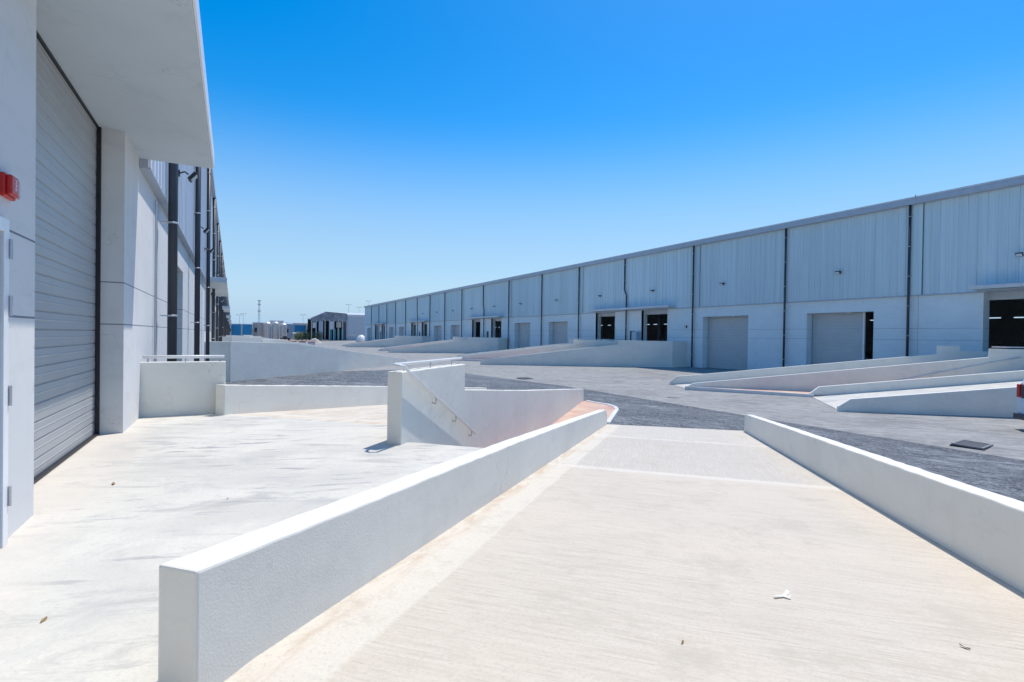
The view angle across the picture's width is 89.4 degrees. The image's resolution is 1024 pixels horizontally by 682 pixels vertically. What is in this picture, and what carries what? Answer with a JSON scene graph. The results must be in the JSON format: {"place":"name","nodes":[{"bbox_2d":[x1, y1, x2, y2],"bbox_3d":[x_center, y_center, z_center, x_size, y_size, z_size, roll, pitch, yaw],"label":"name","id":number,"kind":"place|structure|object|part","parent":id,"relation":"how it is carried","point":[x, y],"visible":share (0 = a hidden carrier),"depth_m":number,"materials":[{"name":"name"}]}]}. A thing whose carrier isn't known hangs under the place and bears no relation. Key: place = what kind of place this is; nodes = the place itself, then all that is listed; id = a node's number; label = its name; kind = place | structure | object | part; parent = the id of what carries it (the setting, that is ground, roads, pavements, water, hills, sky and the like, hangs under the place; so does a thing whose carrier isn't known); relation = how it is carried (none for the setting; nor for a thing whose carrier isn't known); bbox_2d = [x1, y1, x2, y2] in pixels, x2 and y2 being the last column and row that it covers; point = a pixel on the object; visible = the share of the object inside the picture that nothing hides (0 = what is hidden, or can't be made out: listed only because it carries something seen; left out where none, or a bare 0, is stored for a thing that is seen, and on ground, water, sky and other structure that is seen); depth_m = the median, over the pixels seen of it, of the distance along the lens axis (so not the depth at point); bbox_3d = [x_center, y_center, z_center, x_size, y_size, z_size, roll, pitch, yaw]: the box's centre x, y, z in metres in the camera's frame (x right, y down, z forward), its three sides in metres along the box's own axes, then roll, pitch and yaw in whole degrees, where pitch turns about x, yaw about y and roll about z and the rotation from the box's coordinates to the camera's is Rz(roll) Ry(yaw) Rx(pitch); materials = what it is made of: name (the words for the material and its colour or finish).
{"place":"outdoors","nodes":[
{"label":"outdoors","id":0,"kind":"place"},
{"bbox_2d":[0,413,482,681],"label":"pavement","id":1,"kind":"structure","parent":0,"point":[88,549],"depth_m":4.61,"materials":[{"name":"concrete"}]},
{"bbox_2d":[140,361,225,416],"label":"parapet wall","id":2,"kind":"structure","parent":1,"relation":"on","point":[173,388],"depth_m":9.88,"materials":[{"name":"white concrete"}]},
{"bbox_2d":[142,355,223,361],"bbox_3d":[-6.334,0.347,10.009,1.340,0.145,0.064,1,1,-28],"label":"handrail","id":3,"kind":"object","parent":2,"relation":"on","point":[147,357],"visible":0.95,"depth_m":9.96,"materials":[{"name":"metal"}]},
{"bbox_2d":[337,312,364,340],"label":"warehouse","id":4,"kind":"structure","parent":0,"point":[355,325],"depth_m":230.97,"materials":[{"name":"white metal"}]},
{"bbox_2d":[285,340,742,370],"bbox_3d":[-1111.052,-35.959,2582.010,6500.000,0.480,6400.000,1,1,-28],"label":"ground","id":5,"kind":"structure","parent":0,"point":[355,341],"depth_m":231.90,"materials":[{"name":"grey concrete"}]},
{"bbox_2d":[0,0,231,547],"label":"warehouse","id":6,"kind":"structure","parent":5,"relation":"on","point":[109,268],"depth_m":6.61,"materials":[{"name":"white concrete"}]},
{"bbox_2d":[0,172,19,200],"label":"fire alarm","id":7,"kind":"object","parent":6,"relation":"attached to","point":[10,187],"visible":1,"depth_m":3.79,"materials":[{"name":"red plastic"}]},
{"bbox_2d":[7,239,12,505],"bbox_3d":[-3.601,0.367,3.511,0.130,2.280,0.790,1,1,-28],"label":"hinge","id":8,"kind":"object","parent":6,"relation":"in","point":[10,300],"depth_m":3.85,"materials":[{"name":"metal"}]},
{"bbox_2d":[34,38,99,483],"bbox_3d":[-5.375,-0.892,6.101,0.090,4.720,4.130,1,1,-28],"label":"roller door","id":9,"kind":"structure","parent":6,"relation":"in","point":[66,136],"depth_m":6.36,"materials":[{"name":"grey metal"}]},
{"bbox_2d":[178,170,197,182],"bbox_3d":[-8.960,-4.556,14.294,0.454,0.267,0.340,1,1,-28],"label":"floodlight","id":10,"kind":"object","parent":6,"relation":"attached to","point":[193,176],"visible":0.99,"depth_m":14.23,"materials":[{"name":"black metal"}]},
{"bbox_2d":[231,324,240,335],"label":"shipping container","id":11,"kind":"object","parent":5,"relation":"on","point":[235,329],"visible":0.58,"depth_m":220.52,"materials":[{"name":"blue metal"}]},
{"bbox_2d":[230,324,252,335],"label":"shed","id":12,"kind":"structure","parent":5,"relation":"on","point":[241,329],"depth_m":292.37,"materials":[{"name":"metal"}]},
{"bbox_2d":[242,324,252,335],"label":"shipping container","id":13,"kind":"object","parent":5,"relation":"on","point":[246,329],"visible":0.69,"depth_m":222.44,"materials":[{"name":"blue metal"}]},
{"bbox_2d":[252,322,263,336],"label":"shed","id":14,"kind":"structure","parent":5,"relation":"on","point":[256,332],"depth_m":227.13,"materials":[{"name":"white metal"}]},
{"bbox_2d":[258,300,260,330],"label":"lattice mast","id":15,"kind":"object","parent":5,"relation":"on","point":[259,311],"visible":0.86,"depth_m":220.63,"materials":[{"name":"metal"}]},
{"bbox_2d":[263,322,270,337],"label":"silo","id":16,"kind":"object","parent":5,"relation":"on","point":[266,329],"visible":0.95,"depth_m":225.09,"materials":[{"name":"silver metal"}]},
{"bbox_2d":[272,322,278,338],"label":"silo","id":17,"kind":"object","parent":5,"relation":"on","point":[275,330],"visible":0.97,"depth_m":226.59,"materials":[{"name":"silver metal"}]},
{"bbox_2d":[270,320,283,338],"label":"shed","id":18,"kind":"structure","parent":5,"relation":"on","point":[278,321],"depth_m":265.08,"materials":[{"name":"white metal"}]},
{"bbox_2d":[280,323,286,337],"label":"silo","id":19,"kind":"object","parent":5,"relation":"on","point":[283,329],"visible":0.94,"depth_m":228.18,"materials":[{"name":"silver metal"}]},
{"bbox_2d":[286,323,293,339],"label":"shed","id":20,"kind":"structure","parent":5,"relation":"on","point":[289,330],"depth_m":236.24,"materials":[{"name":"white metal"}]},
{"bbox_2d":[286,322,307,332],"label":"shed","id":21,"kind":"structure","parent":5,"relation":"on","point":[295,323],"depth_m":280.39,"materials":[{"name":"white metal"}]},
{"bbox_2d":[294,331,300,339],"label":"shrub","id":22,"kind":"object","parent":5,"relation":"on","point":[297,335],"visible":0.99,"depth_m":219.64,"materials":[{"name":"green plant"}]},
{"bbox_2d":[293,325,305,339],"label":"shipping container","id":23,"kind":"object","parent":5,"relation":"on","point":[299,328],"visible":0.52,"depth_m":234.48,"materials":[{"name":"blue metal"}]},
{"bbox_2d":[301,332,310,340],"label":"shrub","id":24,"kind":"object","parent":5,"relation":"on","point":[307,337],"visible":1,"depth_m":221.39,"materials":[{"name":"green plant"}]},
{"bbox_2d":[234,405,386,424],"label":"ramp","id":25,"kind":"structure","parent":5,"relation":"on","point":[375,414],"depth_m":10.86,"materials":[{"name":"beige concrete"}]},
{"bbox_2d":[216,384,486,414],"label":"parapet wall","id":26,"kind":"structure","parent":25,"relation":"on","point":[235,399],"depth_m":11.77,"materials":[{"name":"white concrete"}]},
{"bbox_2d":[387,364,583,447],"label":"parapet wall","id":27,"kind":"structure","parent":25,"relation":"on","point":[415,414],"depth_m":9.64,"materials":[{"name":"white concrete"}]},
{"bbox_2d":[393,357,475,435],"bbox_3d":[-1.232,1.087,8.829,0.228,1.544,3.014,1,1,17],"label":"handrail","id":28,"kind":"object","parent":27,"relation":"attached to","point":[404,367],"visible":0.91,"depth_m":8.46,"materials":[{"name":"metal"}]},
{"bbox_2d":[307,312,346,340],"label":"warehouse","id":29,"kind":"structure","parent":5,"relation":"on","point":[329,325],"depth_m":226.96,"materials":[{"name":"grey paint"}]},
{"bbox_2d":[356,335,364,341],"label":"dome tent","id":30,"kind":"object","parent":5,"relation":"on","point":[360,338],"visible":0.84,"depth_m":194.94,"materials":[{"name":"white fabric"}]},
{"bbox_2d":[224,424,1023,681],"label":"ramp","id":31,"kind":"structure","parent":5,"relation":"on","point":[617,553],"depth_m":3.57,"materials":[{"name":"beige concrete"}]},
{"bbox_2d":[158,410,606,681],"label":"parapet wall","id":32,"kind":"structure","parent":31,"relation":"on","point":[229,608],"depth_m":2.96,"materials":[{"name":"white concrete"}]},
{"bbox_2d":[773,589,790,597],"bbox_3d":[1.868,1.742,3.539,0.161,0.017,0.079,1,1,-28],"label":"paper scrap","id":33,"kind":"object","parent":31,"relation":"on","point":[786,592],"visible":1,"depth_m":3.54,"materials":[{"name":"white paper"}]},
{"bbox_2d":[744,414,1023,592],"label":"parapet wall","id":34,"kind":"structure","parent":31,"relation":"on","point":[983,529],"depth_m":5.27,"materials":[{"name":"white concrete"}]},
{"bbox_2d":[673,383,691,387],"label":"ramp","id":35,"kind":"structure","parent":5,"relation":"on","point":[682,385],"depth_m":35.76,"materials":[{"name":"concrete"}]},
{"bbox_2d":[670,346,987,384],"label":"parapet wall","id":36,"kind":"structure","parent":35,"relation":"on","point":[945,353],"depth_m":33.57,"materials":[{"name":"grey concrete"}]},
{"bbox_2d":[688,349,1023,390],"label":"parapet wall","id":37,"kind":"structure","parent":35,"relation":"on","point":[812,381],"depth_m":30.19,"materials":[{"name":"white concrete"}]},
{"bbox_2d":[903,357,1021,379],"bbox_3d":[24.903,1.636,29.147,6.093,1.656,0.132,1,1,17],"label":"handrail","id":38,"kind":"object","parent":37,"relation":"attached to","point":[962,368],"visible":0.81,"depth_m":28.96,"materials":[{"name":"metal"}]},
{"bbox_2d":[992,346,1023,347],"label":"handrail","id":39,"kind":"object","parent":37,"relation":"on","point":[1007,347],"visible":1,"depth_m":28.54,"materials":[{"name":"metal"}]},
{"bbox_2d":[364,175,1023,369],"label":"warehouse","id":40,"kind":"structure","parent":5,"relation":"on","point":[925,274],"depth_m":44.95,"materials":[{"name":"metal"}]},
{"bbox_2d":[437,326,441,340],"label":"roller door","id":41,"kind":"structure","parent":40,"relation":"in","point":[439,328],"depth_m":121.51,"materials":[{"name":"metal"}]},
{"bbox_2d":[454,325,459,336],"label":"roller door","id":42,"kind":"structure","parent":40,"relation":"in","point":[456,327],"depth_m":112.02,"materials":[{"name":"metal"}]},
{"bbox_2d":[518,323,529,347],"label":"roller door","id":43,"kind":"structure","parent":40,"relation":"in","point":[524,328],"depth_m":86.14,"materials":[{"name":"metal"}]},
{"bbox_2d":[553,322,566,343],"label":"roller door","id":44,"kind":"structure","parent":40,"relation":"in","point":[559,328],"depth_m":76.88,"materials":[{"name":"metal"}]},
{"bbox_2d":[708,316,747,369],"bbox_3d":[21.180,0.187,50.752,0.030,5.190,4.750,1,1,-28],"label":"roller door","id":45,"kind":"structure","parent":40,"relation":"in","point":[727,336],"depth_m":50.68,"materials":[{"name":"metal"}]},
{"bbox_2d":[812,312,862,364],"bbox_3d":[26.140,0.341,41.584,0.020,5.190,4.000,1,1,-28],"label":"roller door","id":46,"kind":"structure","parent":40,"relation":"in","point":[837,337],"depth_m":41.55,"materials":[{"name":"metal"}]},
{"bbox_2d":[1015,252,1023,256],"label":"floodlight","id":47,"kind":"object","parent":40,"relation":"attached to","point":[1019,254],"visible":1,"depth_m":30.99,"materials":[{"name":"white metal"}]},
{"bbox_2d":[813,381,1021,408],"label":"ramp","id":48,"kind":"structure","parent":5,"relation":"on","point":[834,401],"depth_m":27.10,"materials":[{"name":"concrete"}]},
{"bbox_2d":[809,370,1023,394],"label":"parapet wall","id":49,"kind":"structure","parent":48,"relation":"on","point":[995,377],"depth_m":27.94,"materials":[{"name":"white concrete"}]},
{"bbox_2d":[837,386,1017,416],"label":"parapet wall","id":50,"kind":"structure","parent":48,"relation":"on","point":[995,402],"depth_m":23.02,"materials":[{"name":"white concrete"}]},
{"bbox_2d":[552,401,614,424],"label":"pavement","id":51,"kind":"structure","parent":0,"point":[583,408],"depth_m":21.19,"materials":[{"name":"concrete"}]},
{"bbox_2d":[586,400,618,423],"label":"kerb","id":52,"kind":"structure","parent":51,"relation":"on","point":[613,415],"depth_m":20.42,"materials":[{"name":"paint"}]},
{"bbox_2d":[199,0,1023,327],"label":"sky","id":53,"kind":"structure","parent":0,"point":[367,152],"materials":[{"name":"blue"}]},
{"bbox_2d":[225,370,1023,501],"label":"road","id":54,"kind":"structure","parent":0,"point":[1003,476],"depth_m":19.04,"materials":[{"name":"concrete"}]},
{"bbox_2d":[297,341,1023,459],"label":"road","id":55,"kind":"structure","parent":0,"point":[1004,436],"depth_m":27.02,"materials":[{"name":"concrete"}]},
{"bbox_2d":[307,338,321,342],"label":"sand heap","id":56,"kind":"object","parent":55,"relation":"on","point":[315,340],"visible":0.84,"depth_m":178.55,"materials":[{"name":"beige sand"}]},
{"bbox_2d":[457,359,482,360],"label":"kerb","id":57,"kind":"structure","parent":55,"relation":"on","point":[469,360],"depth_m":66.87,"materials":[{"name":"paint"}]},
{"bbox_2d":[685,386,813,396],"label":"kerb","id":58,"kind":"structure","parent":55,"relation":"on","point":[743,391],"depth_m":31.22,"materials":[{"name":"paint"}]},
{"bbox_2d":[950,439,993,450],"bbox_3d":[15.117,3.433,16.980,1.210,0.130,0.860,0,3,-35],"label":"drain grate","id":59,"kind":"object","parent":55,"relation":"on","point":[969,444],"visible":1,"depth_m":16.86,"materials":[{"name":"metal"}]},
{"bbox_2d":[1013,380,1023,419],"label":"van","id":60,"kind":"object","parent":55,"relation":"on","point":[1019,414],"visible":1,"depth_m":19.68,"materials":[{"name":"white paint"}]},
{"bbox_3d":[19.202,1.926,19.052,0.075,0.500,1.200,1,1,17],"label":"rear window","id":61,"kind":"part","parent":60,"relation":"part of","materials":[{"name":"black glass"}]},
{"bbox_2d":[708,387,826,395],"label":"pavement","id":62,"kind":"structure","parent":0,"point":[802,392],"depth_m":31.11,"materials":[{"name":"grey concrete"}]},
{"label":"pavement","id":63,"kind":"structure","parent":0,"visible":0},
{"bbox_2d":[632,332,639,340],"bbox_3d":[14.523,0.083,60.652,0.670,2.350,0.800,1,1,-28],"label":"utility cabinet","id":64,"kind":"object","parent":63,"relation":"on","point":[635,336],"visible":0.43,"depth_m":60.32,"materials":[{"name":"grey metal"}]},
{"bbox_3d":[14.238,0.030,60.497,0.020,2.150,0.700,1,1,-28],"label":"door","id":65,"kind":"part","parent":64,"relation":"part of","materials":[{"name":"grey metal"}]},
{"bbox_2d":[672,341,686,366],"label":"parapet wall","id":66,"kind":"structure","parent":63,"relation":"on","point":[679,354],"depth_m":53.78,"materials":[{"name":"white concrete"}]},
{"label":"ramp","id":67,"kind":"structure","parent":0,"visible":0},
{"bbox_2d":[229,342,406,381],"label":"parapet wall","id":68,"kind":"structure","parent":67,"relation":"on","point":[253,360],"depth_m":36.92,"materials":[{"name":"white concrete"}]},
{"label":"pavement","id":69,"kind":"structure","parent":0,"visible":0},
{"bbox_2d":[204,341,228,381],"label":"parapet wall","id":70,"kind":"structure","parent":69,"relation":"on","point":[219,347],"depth_m":31.69,"materials":[{"name":"white concrete"}]},
{"bbox_2d":[260,339,283,342],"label":"parapet wall","id":71,"kind":"structure","parent":69,"relation":"on","point":[273,340],"depth_m":43.69,"materials":[{"name":"white concrete"}]},
{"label":"ramp","id":72,"kind":"structure","parent":0,"visible":0},
{"bbox_2d":[231,337,337,348],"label":"parapet wall","id":73,"kind":"structure","parent":72,"relation":"on","point":[242,339],"depth_m":70.19,"materials":[{"name":"white concrete"}]},
{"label":"pavement","id":74,"kind":"structure","parent":0,"visible":0},
{"bbox_2d":[222,337,230,341],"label":"parapet wall","id":75,"kind":"structure","parent":74,"relation":"on","point":[226,339],"depth_m":66.75,"materials":[{"name":"white concrete"}]},
{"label":"ramp","id":76,"kind":"structure","parent":0,"visible":0},
{"bbox_2d":[232,335,305,343],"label":"parapet wall","id":77,"kind":"structure","parent":76,"relation":"on","point":[261,337],"depth_m":104.98,"materials":[{"name":"white concrete"}]},
{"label":"ramp","id":78,"kind":"structure","parent":0,"visible":0},
{"bbox_2d":[499,347,591,357],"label":"parapet wall","id":79,"kind":"structure","parent":78,"relation":"on","point":[546,352],"depth_m":62.77,"materials":[{"name":"grey concrete"}]},
{"bbox_2d":[480,340,672,366],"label":"parapet wall","id":80,"kind":"structure","parent":78,"relation":"on","point":[627,353],"depth_m":55.16,"materials":[{"name":"white concrete"}]},
{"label":"ramp","id":81,"kind":"structure","parent":0,"visible":0},
{"bbox_2d":[457,339,577,356],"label":"parapet wall","id":82,"kind":"structure","parent":81,"relation":"on","point":[571,341],"depth_m":69.12,"materials":[{"name":"grey concrete"}]},
{"bbox_2d":[461,340,617,359],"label":"parapet wall","id":83,"kind":"structure","parent":81,"relation":"on","point":[593,343],"depth_m":64.69,"materials":[{"name":"grey concrete"}]},
{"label":"ramp","id":84,"kind":"structure","parent":0,"visible":0},
{"bbox_2d":[388,337,497,352],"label":"parapet wall","id":85,"kind":"structure","parent":84,"relation":"on","point":[477,344],"depth_m":90.41,"materials":[{"name":"white concrete"}]},
{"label":"pavement","id":86,"kind":"structure","parent":0,"visible":0},
{"bbox_2d":[498,338,508,349],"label":"parapet wall","id":87,"kind":"structure","parent":86,"relation":"on","point":[502,343],"depth_m":88.86,"materials":[{"name":"white concrete"}]},
{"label":"ramp","id":88,"kind":"structure","parent":0,"visible":0},
{"bbox_2d":[384,339,452,347],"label":"parapet wall","id":89,"kind":"structure","parent":88,"relation":"on","point":[412,344],"depth_m":104.88,"materials":[{"name":"white concrete"}]},
{"bbox_2d":[379,337,467,349],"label":"parapet wall","id":90,"kind":"structure","parent":88,"relation":"on","point":[453,340],"depth_m":100.20,"materials":[{"name":"grey concrete"}]},
{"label":"ramp","id":91,"kind":"structure","parent":0,"visible":0},
{"bbox_2d":[346,336,422,346],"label":"parapet wall","id":92,"kind":"structure","parent":91,"relation":"on","point":[405,340],"depth_m":125.78,"materials":[{"name":"white concrete"}]},
{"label":"pavement","id":93,"kind":"structure","parent":0,"visible":0},
{"bbox_2d":[422,336,430,342],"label":"parapet wall","id":94,"kind":"structure","parent":93,"relation":"on","point":[426,339],"depth_m":123.96,"materials":[{"name":"white concrete"}]},
{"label":"ramp","id":95,"kind":"structure","parent":0,"visible":0},
{"bbox_2d":[343,336,401,344],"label":"parapet wall","id":96,"kind":"structure","parent":95,"relation":"on","point":[375,340],"depth_m":135.44,"materials":[{"name":"white concrete"}]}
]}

